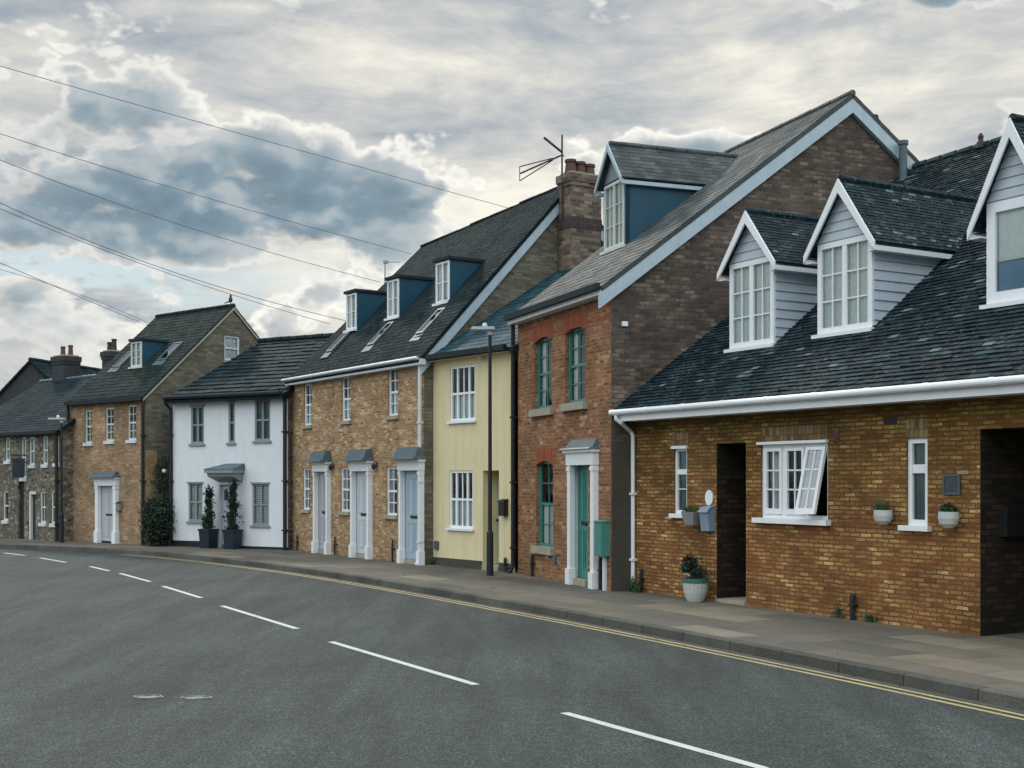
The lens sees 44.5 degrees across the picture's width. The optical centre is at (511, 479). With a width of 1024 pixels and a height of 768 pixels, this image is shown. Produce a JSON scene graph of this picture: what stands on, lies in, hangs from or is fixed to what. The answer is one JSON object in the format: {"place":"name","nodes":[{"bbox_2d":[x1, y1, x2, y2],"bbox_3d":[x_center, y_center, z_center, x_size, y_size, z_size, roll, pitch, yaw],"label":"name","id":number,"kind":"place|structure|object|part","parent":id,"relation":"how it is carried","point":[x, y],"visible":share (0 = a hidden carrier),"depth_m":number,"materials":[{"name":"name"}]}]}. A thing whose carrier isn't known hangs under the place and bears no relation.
{"place":"outdoors","nodes":[
{"label":"outdoors","id":0,"kind":"place"},
{"bbox_2d":[0,548,1023,767],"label":"road","id":1,"kind":"structure","parent":0,"point":[87,653],"depth_m":11.64,"materials":[{"name":"grey asphalt"}]},
{"bbox_2d":[118,573,151,581],"bbox_3d":[-7.632,1.966,25.263,0.088,0.001,2.487,0,0,-30],"label":"lane marking","id":2,"kind":"object","parent":1,"relation":"on","point":[135,577],"visible":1,"depth_m":25.20,"materials":[{"name":"white paint"}]},
{"bbox_2d":[132,695,163,698],"bbox_3d":[-3.290,1.964,11.317,0.298,0.012,0.182,0,0,0],"label":"road cover","id":3,"kind":"object","parent":1,"relation":"on","point":[147,696],"visible":1,"depth_m":11.31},
{"bbox_2d":[162,586,202,597],"bbox_3d":[-5.830,1.966,22.017,0.088,0.001,2.627,0,0,-29],"label":"lane marking","id":4,"kind":"object","parent":1,"relation":"on","point":[182,592],"visible":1,"depth_m":21.84,"materials":[{"name":"white paint"}]},
{"bbox_2d":[179,695,212,699],"bbox_3d":[-2.851,1.964,11.287,0.292,0.012,0.179,0,0,-18],"label":"road cover","id":5,"kind":"object","parent":1,"relation":"on","point":[196,697],"visible":1,"depth_m":11.30,"materials":[{"name":"silver metal"}]},
{"bbox_2d":[221,606,299,628],"bbox_3d":[-3.688,1.966,18.035,0.088,0.001,3.459,0,0,-29],"label":"lane marking","id":6,"kind":"object","parent":1,"relation":"on","point":[270,620],"visible":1,"depth_m":17.87,"materials":[{"name":"white paint"}]},
{"bbox_2d":[330,641,477,684],"bbox_3d":[-1.274,1.966,13.606,0.088,0.001,3.689,0,0,-30],"label":"lane marking","id":7,"kind":"object","parent":1,"relation":"on","point":[412,665],"visible":1,"depth_m":13.32,"materials":[{"name":"white paint"}]},
{"bbox_2d":[0,544,1023,710],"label":"kerb","id":8,"kind":"structure","parent":1,"relation":"on","point":[991,695],"depth_m":15.37,"materials":[{"name":"concrete"}]},
{"bbox_2d":[5,548,1023,713],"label":"gutter strip","id":9,"kind":"object","parent":1,"relation":"on","point":[929,692],"visible":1,"depth_m":14.55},
{"bbox_2d":[148,548,935,696],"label":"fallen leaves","id":10,"kind":"object","parent":1,"relation":"on","point":[485,605],"visible":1,"depth_m":21.92,"materials":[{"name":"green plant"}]},
{"bbox_2d":[125,554,1023,715],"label":"yellow line","id":11,"kind":"object","parent":1,"relation":"on","point":[684,644],"visible":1,"depth_m":14.16,"materials":[{"name":"paint"}]},
{"bbox_2d":[131,555,1023,719],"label":"yellow line","id":12,"kind":"object","parent":1,"relation":"on","point":[688,648],"visible":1,"depth_m":13.92,"materials":[{"name":"paint"}]},
{"bbox_2d":[561,712,768,767],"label":"lane marking","id":13,"kind":"object","parent":1,"relation":"on","point":[743,762],"visible":1,"depth_m":9.40,"materials":[{"name":"white paint"}]},
{"bbox_2d":[0,538,1023,693],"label":"pavement","id":14,"kind":"structure","parent":0,"point":[995,661],"depth_m":16.60,"materials":[{"name":"grey concrete"}]},
{"bbox_2d":[48,415,65,542],"bbox_3d":[-13.475,-0.011,37.000,0.480,3.822,0.220,0,0,0],"label":"street lamp","id":15,"kind":"object","parent":14,"relation":"on","point":[61,527],"visible":0.93,"depth_m":36.97,"materials":[{"name":"black metal"}]},
{"bbox_2d":[138,485,176,546],"bbox_3d":[-9.939,1.009,35.083,1.258,1.788,1.244,0,0,0],"label":"bush","id":16,"kind":"object","parent":14,"relation":"on","point":[157,523],"visible":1,"depth_m":34.82,"materials":[{"name":"green plant"}]},
{"bbox_2d":[198,484,218,547],"bbox_3d":[-8.289,0.975,34.022,0.487,1.751,0.435,0,0,30],"label":"potted shrub","id":17,"kind":"object","parent":14,"relation":"on","point":[208,536],"visible":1,"depth_m":33.94,"materials":[{"name":"green plant"}]},
{"bbox_2d":[222,478,243,548],"bbox_3d":[-7.522,0.897,33.597,0.559,1.906,0.541,0,0,30],"label":"potted shrub","id":18,"kind":"object","parent":14,"relation":"on","point":[232,535],"visible":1,"depth_m":33.49,"materials":[{"name":"green plant"}]},
{"bbox_2d":[296,535,298,550],"bbox_3d":[-5.633,1.673,32.807,0.066,0.454,0.066,0,0,-33],"label":"pipe stub","id":19,"kind":"object","parent":14,"relation":"on","point":[297,541],"visible":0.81,"depth_m":32.79,"materials":[{"name":"black metal"}]},
{"bbox_2d":[281,225,469,554],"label":"terraced house","id":20,"kind":"structure","parent":14,"relation":"on","point":[313,432],"depth_m":32.40,"materials":[{"name":"brick"}]},
{"bbox_2d":[1,209,328,323],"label":"overhead wire","id":21,"kind":"object","parent":20,"relation":"attached to","point":[154,268],"visible":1,"depth_m":29.91,"materials":[{"name":"black metal"}]},
{"bbox_2d":[0,203,345,320],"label":"overhead wire","id":22,"kind":"object","parent":20,"relation":"attached to","point":[163,268],"visible":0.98,"depth_m":30.05,"materials":[{"name":"black metal"}]},
{"bbox_2d":[0,133,410,253],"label":"overhead wire","id":23,"kind":"object","parent":20,"relation":"attached to","point":[192,193],"visible":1,"depth_m":29.04,"materials":[{"name":"black metal"}]},
{"bbox_2d":[300,468,310,512],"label":"window","id":24,"kind":"structure","parent":20,"relation":"in","point":[306,509],"depth_m":32.62,"materials":[{"name":"white paint"}]},
{"bbox_2d":[301,384,311,428],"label":"window","id":25,"kind":"structure","parent":20,"relation":"in","point":[307,425],"depth_m":32.55,"materials":[{"name":"white paint"}]},
{"bbox_2d":[319,472,324,548],"bbox_3d":[-4.722,0.769,31.522,0.046,1.963,0.670,0,0,-33],"label":"door","id":26,"kind":"structure","parent":20,"relation":"in","point":[321,474],"depth_m":31.64,"materials":[{"name":"grey wood"}]},
{"bbox_2d":[383,260,387,282],"bbox_3d":[-3.609,-6.008,37.487,0.500,1.140,0.100,0,0,0],"label":"roof aerial","id":27,"kind":"object","parent":20,"relation":"attached to","point":[385,262],"visible":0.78,"depth_m":37.47,"materials":[{"name":"metal"}]},
{"bbox_2d":[325,204,518,559],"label":"terraced house","id":28,"kind":"structure","parent":14,"relation":"on","point":[410,298],"depth_m":30.24,"materials":[{"name":"brick"}]},
{"bbox_2d":[1,160,378,281],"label":"overhead wire","id":29,"kind":"object","parent":28,"relation":"attached to","point":[176,223],"visible":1,"depth_m":28.97,"materials":[{"name":"black metal"}]},
{"bbox_2d":[333,537,336,554],"bbox_3d":[-4.370,1.648,30.878,0.066,0.504,0.066,0,0,-33],"label":"pipe stub","id":30,"kind":"object","parent":28,"relation":"attached to","point":[334,544],"visible":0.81,"depth_m":30.86,"materials":[{"name":"black metal"}]},
{"bbox_2d":[337,467,349,514],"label":"window","id":31,"kind":"structure","parent":28,"relation":"in","point":[345,511],"depth_m":30.70,"materials":[{"name":"white paint"}]},
{"bbox_2d":[338,377,350,424],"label":"window","id":32,"kind":"structure","parent":28,"relation":"in","point":[346,401],"depth_m":30.66,"materials":[{"name":"white paint"}]},
{"bbox_2d":[357,471,365,553],"bbox_3d":[-3.508,0.770,29.668,0.046,1.960,0.786,0,0,-33],"label":"door","id":33,"kind":"structure","parent":28,"relation":"in","point":[361,475],"depth_m":29.77,"materials":[{"name":"white wood"}]},
{"bbox_2d":[371,462,377,468],"bbox_3d":[-3.190,-0.335,29.019,0.141,0.179,0.110,0,0,-33],"label":"wall lantern","id":34,"kind":"object","parent":28,"relation":"attached to","point":[373,465],"depth_m":28.99,"materials":[{"name":"black metal"}]},
{"bbox_2d":[470,323,494,575],"bbox_3d":[-0.566,-0.572,24.215,0.480,4.944,0.220,0,0,0],"label":"street lamp","id":35,"kind":"object","parent":14,"relation":"on","point":[488,329],"visible":0.89,"depth_m":24.18,"materials":[{"name":"black metal"}]},
{"bbox_2d":[368,158,602,564],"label":"terraced house","id":36,"kind":"structure","parent":14,"relation":"on","point":[530,243],"depth_m":28.54,"materials":[{"name":"brick"}]},
{"bbox_2d":[1,66,507,207],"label":"overhead wire","id":37,"kind":"object","parent":36,"relation":"attached to","point":[242,134],"visible":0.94,"depth_m":27.98,"materials":[{"name":"black metal"}]},
{"bbox_2d":[383,467,397,518],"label":"window","id":38,"kind":"structure","parent":36,"relation":"in","point":[391,470],"depth_m":28.68,"materials":[{"name":"white paint"}]},
{"bbox_2d":[385,369,398,419],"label":"window","id":39,"kind":"structure","parent":36,"relation":"in","point":[393,394],"depth_m":28.54,"materials":[{"name":"white paint"}]},
{"bbox_2d":[391,539,394,561],"bbox_3d":[-2.703,1.623,28.333,0.066,0.553,0.066,0,0,-33],"label":"pipe stub","id":40,"kind":"object","parent":36,"relation":"attached to","point":[392,548],"visible":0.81,"depth_m":28.31,"materials":[{"name":"black metal"}]},
{"bbox_2d":[405,470,417,558],"bbox_3d":[-2.187,0.769,27.585,0.124,1.962,0.800,0,0,-33],"label":"door","id":41,"kind":"structure","parent":36,"relation":"in","point":[411,477],"depth_m":27.70,"materials":[{"name":"white wood"}]},
{"bbox_2d":[519,135,564,217],"bbox_3d":[0.698,-7.019,28.913,1.059,1.920,0.604,0,0,0],"label":"television aerial","id":42,"kind":"object","parent":36,"relation":"attached to","point":[555,147],"visible":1,"depth_m":28.90,"materials":[{"name":"metal"}]},
{"bbox_2d":[502,557,507,571],"bbox_3d":[-0.129,1.731,25.235,0.090,0.338,0.090,0,0,-38],"label":"pipe stub","id":43,"kind":"object","parent":14,"relation":"on","point":[505,563],"visible":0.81,"depth_m":25.20,"materials":[{"name":"black metal"}]},
{"bbox_2d":[530,554,534,576],"bbox_3d":[0.398,1.662,24.013,0.090,0.475,0.090,0,0,-21],"label":"pipe stub","id":44,"kind":"object","parent":14,"relation":"on","point":[532,556],"visible":0.81,"depth_m":23.98,"materials":[{"name":"black metal"}]},
{"bbox_2d":[597,557,601,589],"bbox_3d":[1.500,1.598,21.116,0.090,0.604,0.090,0,0,-21],"label":"pipe stub","id":45,"kind":"object","parent":14,"relation":"on","point":[599,570],"visible":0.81,"depth_m":21.09,"materials":[{"name":"black metal"}]},
{"bbox_2d":[627,576,639,592],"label":"weeds","id":46,"kind":"object","parent":14,"relation":"on","point":[633,585],"visible":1,"depth_m":20.66,"materials":[{"name":"green plant"}]},
{"bbox_2d":[679,553,708,601],"bbox_3d":[2.773,1.484,19.103,0.419,0.731,0.578,0,0,-30],"label":"plant pot","id":47,"kind":"object","parent":14,"relation":"on","point":[695,587],"visible":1,"depth_m":18.96,"materials":[{"name":"white ceramic"}]},
{"bbox_2d":[829,603,843,618],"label":"weeds","id":48,"kind":"object","parent":14,"relation":"on","point":[836,613],"visible":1,"depth_m":16.78,"materials":[{"name":"green plant"}]},
{"bbox_2d":[848,594,858,619],"bbox_3d":[4.517,1.700,16.536,0.105,0.400,0.105,0,0,-30],"label":"pipe stub","id":49,"kind":"object","parent":14,"relation":"on","point":[852,604],"visible":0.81,"depth_m":16.50,"materials":[{"name":"black metal"}]},
{"bbox_2d":[859,614,881,622],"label":"weeds","id":50,"kind":"object","parent":14,"relation":"on","point":[867,617],"visible":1,"depth_m":16.25,"materials":[{"name":"green plant"}]},
{"bbox_2d":[0,0,1023,389],"label":"sky","id":51,"kind":"structure","parent":0,"point":[455,96],"materials":[{"name":"grey"}]},
{"label":"ground","id":52,"kind":"structure","parent":0,"visible":0},
{"bbox_2d":[0,357,101,405],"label":"background house","id":53,"kind":"structure","parent":52,"relation":"on","point":[31,372],"depth_m":50.12,"materials":[{"name":"brick"}]},
{"bbox_2d":[0,345,135,540],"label":"stone cottage","id":54,"kind":"structure","parent":52,"relation":"on","point":[30,505],"depth_m":39.32,"materials":[{"name":"stone"}]},
{"bbox_2d":[1,491,7,523],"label":"window","id":55,"kind":"structure","parent":54,"relation":"in","point":[5,521],"depth_m":40.06,"materials":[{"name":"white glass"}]},
{"bbox_2d":[3,437,9,463],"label":"window","id":56,"kind":"structure","parent":54,"relation":"in","point":[7,461],"depth_m":39.97,"materials":[{"name":"white glass"}]},
{"bbox_2d":[10,455,26,477],"bbox_3d":[-15.338,-0.430,38.839,0.060,0.716,0.556,0,0,41],"label":"hanging sign","id":57,"kind":"object","parent":54,"relation":"attached to","point":[17,467],"visible":1,"depth_m":38.79,"materials":[{"name":"wood"}]},
{"bbox_2d":[20,482,23,538],"bbox_3d":[-15.393,0.956,39.334,0.384,1.787,0.144,0,0,41],"label":"door","id":58,"kind":"structure","parent":54,"relation":"in","point":[21,483],"depth_m":39.40,"materials":[{"name":"black wood"}]},
{"bbox_2d":[19,437,26,480],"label":"window","id":59,"kind":"structure","parent":54,"relation":"in","point":[23,438],"depth_m":39.30,"materials":[{"name":"white glass"}]},
{"bbox_2d":[27,437,34,467],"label":"window","id":60,"kind":"structure","parent":54,"relation":"in","point":[32,439],"depth_m":38.95,"materials":[{"name":"white glass"}]},
{"bbox_2d":[33,495,35,539],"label":"door","id":61,"kind":"structure","parent":54,"relation":"in","point":[34,496],"depth_m":38.88,"materials":[{"name":"wood"}]},
{"bbox_2d":[38,491,45,525],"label":"window","id":62,"kind":"structure","parent":54,"relation":"in","point":[43,523],"depth_m":38.50,"materials":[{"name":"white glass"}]},
{"bbox_2d":[41,436,47,467],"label":"window","id":63,"kind":"structure","parent":54,"relation":"in","point":[45,465],"depth_m":38.38,"materials":[{"name":"white glass"}]},
{"bbox_2d":[49,490,54,526],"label":"window","id":64,"kind":"structure","parent":54,"relation":"in","point":[53,492],"depth_m":38.06,"materials":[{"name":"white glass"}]},
{"bbox_2d":[52,434,59,466],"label":"window","id":65,"kind":"structure","parent":54,"relation":"in","point":[53,464],"depth_m":37.90,"materials":[{"name":"white glass"}]},
{"bbox_2d":[64,303,258,544],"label":"brick house","id":66,"kind":"structure","parent":52,"relation":"on","point":[150,365],"depth_m":37.02,"materials":[{"name":"brown brick"}]},
{"bbox_2d":[1,263,138,321],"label":"overhead wire","id":67,"kind":"object","parent":66,"relation":"attached to","point":[66,291],"visible":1,"depth_m":31.18,"materials":[{"name":"black metal"}]},
{"bbox_2d":[0,269,148,323],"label":"overhead wire","id":68,"kind":"object","parent":66,"relation":"attached to","point":[74,292],"visible":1,"depth_m":32.88,"materials":[{"name":"black metal"}]},
{"bbox_2d":[83,410,92,445],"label":"window","id":69,"kind":"structure","parent":66,"relation":"in","point":[88,412],"depth_m":37.58,"materials":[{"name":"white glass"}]},
{"bbox_2d":[101,486,112,540],"bbox_3d":[-11.880,0.983,36.765,0.802,1.633,0.124,0,0,40],"label":"door","id":70,"kind":"structure","parent":66,"relation":"in","point":[106,491],"depth_m":36.87,"materials":[{"name":"white wood"}]},
{"bbox_2d":[103,407,114,443],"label":"window","id":71,"kind":"structure","parent":66,"relation":"in","point":[109,427],"depth_m":36.85,"materials":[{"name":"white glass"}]},
{"bbox_2d":[116,501,122,510],"bbox_3d":[-11.454,0.755,36.350,0.278,0.262,0.120,0,0,40],"label":"letter box","id":72,"kind":"object","parent":66,"relation":"attached to","point":[119,506],"visible":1,"depth_m":36.29,"materials":[{"name":"black metal"}]},
{"bbox_2d":[125,405,136,442],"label":"window","id":73,"kind":"structure","parent":66,"relation":"in","point":[132,425],"depth_m":36.10,"materials":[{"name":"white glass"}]},
{"bbox_2d":[150,455,172,507],"bbox_3d":[-9.945,0.530,35.989,0.286,2.646,1.251,0,0,40],"label":"ivy","id":74,"kind":"object","parent":66,"relation":"attached to","point":[164,479],"visible":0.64,"depth_m":35.87,"materials":[{"name":"green plant"}]},
{"bbox_2d":[224,294,232,303],"bbox_3d":[-8.620,-5.485,37.984,0.265,0.310,0.094,0,0,-20],"label":"bird","id":75,"kind":"object","parent":66,"relation":"on","point":[230,299],"visible":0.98,"depth_m":37.98},
{"bbox_2d":[223,335,238,361],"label":"window","id":76,"kind":"structure","parent":66,"relation":"in","point":[231,343],"depth_m":38.01,"materials":[{"name":"white paint"}]},
{"bbox_2d":[162,333,333,549],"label":"rendered house","id":77,"kind":"structure","parent":52,"relation":"on","point":[232,418],"depth_m":34.20,"materials":[{"name":"paint"}]},
{"bbox_2d":[186,482,202,523],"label":"window","id":78,"kind":"structure","parent":77,"relation":"in","point":[192,518],"depth_m":34.69,"materials":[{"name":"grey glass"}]},
{"bbox_2d":[188,404,204,445],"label":"window","id":79,"kind":"structure","parent":77,"relation":"in","point":[197,411],"depth_m":34.67,"materials":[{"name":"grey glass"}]},
{"bbox_2d":[222,485,229,544],"bbox_3d":[-7.753,0.950,34.151,0.470,1.641,0.144,0,0,30],"label":"door","id":80,"kind":"structure","parent":77,"relation":"in","point":[224,499],"depth_m":34.24,"materials":[{"name":"white wood"}]},
{"bbox_2d":[226,401,235,444],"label":"window","id":81,"kind":"structure","parent":77,"relation":"in","point":[231,403],"depth_m":34.05,"materials":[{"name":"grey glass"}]},
{"bbox_2d":[250,482,269,527],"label":"window","id":82,"kind":"structure","parent":77,"relation":"in","point":[261,521],"depth_m":33.50,"materials":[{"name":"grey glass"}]},
{"bbox_2d":[252,399,271,442],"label":"window","id":83,"kind":"structure","parent":77,"relation":"in","point":[262,407],"depth_m":33.50,"materials":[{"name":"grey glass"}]},
{"bbox_2d":[424,242,602,571],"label":"rendered house","id":84,"kind":"structure","parent":52,"relation":"on","point":[460,445],"depth_m":26.34,"materials":[{"name":"paint"}]},
{"bbox_2d":[446,470,473,530],"bbox_3d":[-1.063,0.436,26.523,0.168,1.275,0.962,0,0,-38],"label":"window","id":85,"kind":"structure","parent":84,"relation":"in","point":[461,509],"depth_m":26.56,"materials":[{"name":"white paint"}]},
{"bbox_2d":[446,364,476,423],"bbox_3d":[-1.031,-1.814,26.486,0.168,1.220,1.013,0,0,-38],"label":"window","id":86,"kind":"structure","parent":84,"relation":"in","point":[462,403],"depth_m":26.54,"materials":[{"name":"white paint"}]},
{"bbox_2d":[496,471,498,563],"bbox_3d":[-0.167,0.777,25.884,0.144,1.945,0.546,0,0,-38],"label":"door","id":87,"kind":"structure","parent":84,"relation":"in","point":[497,519],"depth_m":26.10,"materials":[{"name":"beige wood"}]},
{"bbox_2d":[498,499,508,515],"bbox_3d":[-0.182,0.555,25.247,0.133,0.343,0.194,0,0,-38],"label":"letter box","id":88,"kind":"object","parent":84,"relation":"attached to","point":[502,507],"visible":1,"depth_m":25.20,"materials":[{"name":"black metal"}]},
{"bbox_2d":[504,90,918,590],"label":"brick house","id":89,"kind":"structure","parent":52,"relation":"on","point":[636,301],"depth_m":22.22,"materials":[{"name":"brown brick"}]},
{"bbox_2d":[528,337,553,416],"bbox_3d":[0.622,-1.955,23.615,0.248,1.489,1.074,0,0,-21],"label":"window","id":90,"kind":"structure","parent":89,"relation":"in","point":[543,410],"depth_m":23.90,"materials":[{"name":"teal paint"}]},
{"bbox_2d":[530,461,554,555],"bbox_3d":[0.643,0.517,23.558,0.248,1.750,1.019,0,0,-21],"label":"window","id":91,"kind":"structure","parent":89,"relation":"in","point":[546,509],"depth_m":23.78,"materials":[{"name":"teal paint"}]},
{"bbox_2d":[559,327,586,411],"bbox_3d":[1.155,-1.976,22.203,0.248,1.479,1.059,0,0,-21],"label":"window","id":92,"kind":"structure","parent":89,"relation":"in","point":[574,403],"depth_m":22.50,"materials":[{"name":"teal paint"}]},
{"bbox_2d":[578,465,587,578],"bbox_3d":[1.257,0.711,21.971,0.144,2.038,0.602,0,0,-21],"label":"door","id":93,"kind":"structure","parent":89,"relation":"in","point":[582,469],"depth_m":22.03,"materials":[{"name":"teal paint"}]},
{"bbox_2d":[593,520,609,556],"bbox_3d":[1.501,0.973,20.942,0.168,0.599,0.332,0,0,-21],"label":"meter cabinet","id":94,"kind":"object","parent":89,"relation":"attached to","point":[601,538],"visible":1,"depth_m":20.82,"materials":[{"name":"teal metal"}]},
{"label":"cabinet door","id":95,"kind":"part","parent":94,"relation":"part of","materials":[{"name":"teal paint"}]},
{"bbox_2d":[608,113,1023,635],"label":"brick house","id":96,"kind":"structure","parent":52,"relation":"on","point":[828,378],"depth_m":17.45,"materials":[{"name":"brick"}]},
{"bbox_2d":[638,569,644,591],"bbox_3d":[2.145,1.684,20.683,0.075,0.433,0.075,0,0,-30],"label":"pipe stub","id":97,"kind":"object","parent":96,"relation":"attached to","point":[641,571],"visible":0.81,"depth_m":20.66,"materials":[{"name":"black metal"}]},
{"bbox_2d":[669,445,687,517],"bbox_3d":[2.694,0.028,19.848,0.188,1.142,0.436,0,0,-30],"label":"window","id":98,"kind":"structure","parent":96,"relation":"in","point":[681,451],"depth_m":19.95,"materials":[{"name":"white paint"}]},
{"bbox_2d":[681,504,699,524],"bbox_3d":[2.768,0.522,19.441,0.210,0.352,0.419,0,0,-30],"label":"wall planter","id":99,"kind":"object","parent":96,"relation":"attached to","point":[690,516],"visible":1,"depth_m":19.32,"materials":[{"name":"grey metal"}]},
{"bbox_2d":[698,506,714,530],"bbox_3d":[2.974,0.587,19.134,0.173,0.387,0.224,0,0,-30],"label":"letter box","id":100,"kind":"object","parent":96,"relation":"attached to","point":[707,517],"visible":1,"depth_m":19.08,"materials":[{"name":"grey metal"}]},
{"bbox_2d":[705,490,712,505],"bbox_3d":[3.028,0.273,19.196,0.018,0.238,0.182,0,0,-30],"label":"house number plate","id":101,"kind":"object","parent":96,"relation":"attached to","point":[709,497],"visible":1,"depth_m":19.18,"materials":[{"name":"white ceramic"}]},
{"bbox_2d":[752,439,830,525],"bbox_3d":[3.921,0.034,17.588,0.340,1.168,1.515,0,0,-26],"label":"window","id":102,"kind":"structure","parent":96,"relation":"in","point":[813,458],"depth_m":17.60,"materials":[{"name":"white paint"}]},
{"bbox_2d":[868,497,894,524],"bbox_3d":[4.735,0.385,15.961,0.379,0.366,0.299,0,0,44],"label":"wall planter","id":103,"kind":"object","parent":96,"relation":"attached to","point":[883,514],"visible":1,"depth_m":15.90,"materials":[{"name":"ceramic"}]},
{"bbox_2d":[898,438,931,531],"bbox_3d":[5.087,0.055,15.664,0.198,1.162,0.478,0,0,-30],"label":"window","id":104,"kind":"structure","parent":96,"relation":"in","point":[917,447],"depth_m":15.76,"materials":[{"name":"white paint"}]},
{"bbox_2d":[938,503,959,527],"bbox_3d":[5.261,0.426,15.062,0.214,0.304,0.271,0,0,-30],"label":"wall planter","id":105,"kind":"object","parent":96,"relation":"attached to","point":[948,515],"visible":1,"depth_m":14.98,"materials":[{"name":"ceramic"}]},
{"bbox_2d":[942,474,960,494],"bbox_3d":[5.334,0.055,15.167,0.026,0.243,0.257,0,0,-30],"label":"wall plaque","id":106,"kind":"object","parent":96,"relation":"attached to","point":[951,484],"depth_m":15.15,"materials":[{"name":"metal"}]},
{"bbox_2d":[1000,507,1023,536],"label":"wall box","id":107,"kind":"object","parent":96,"relation":"attached to","point":[1011,521],"visible":1,"depth_m":14.97,"materials":[{"name":"black metal"}]}
]}

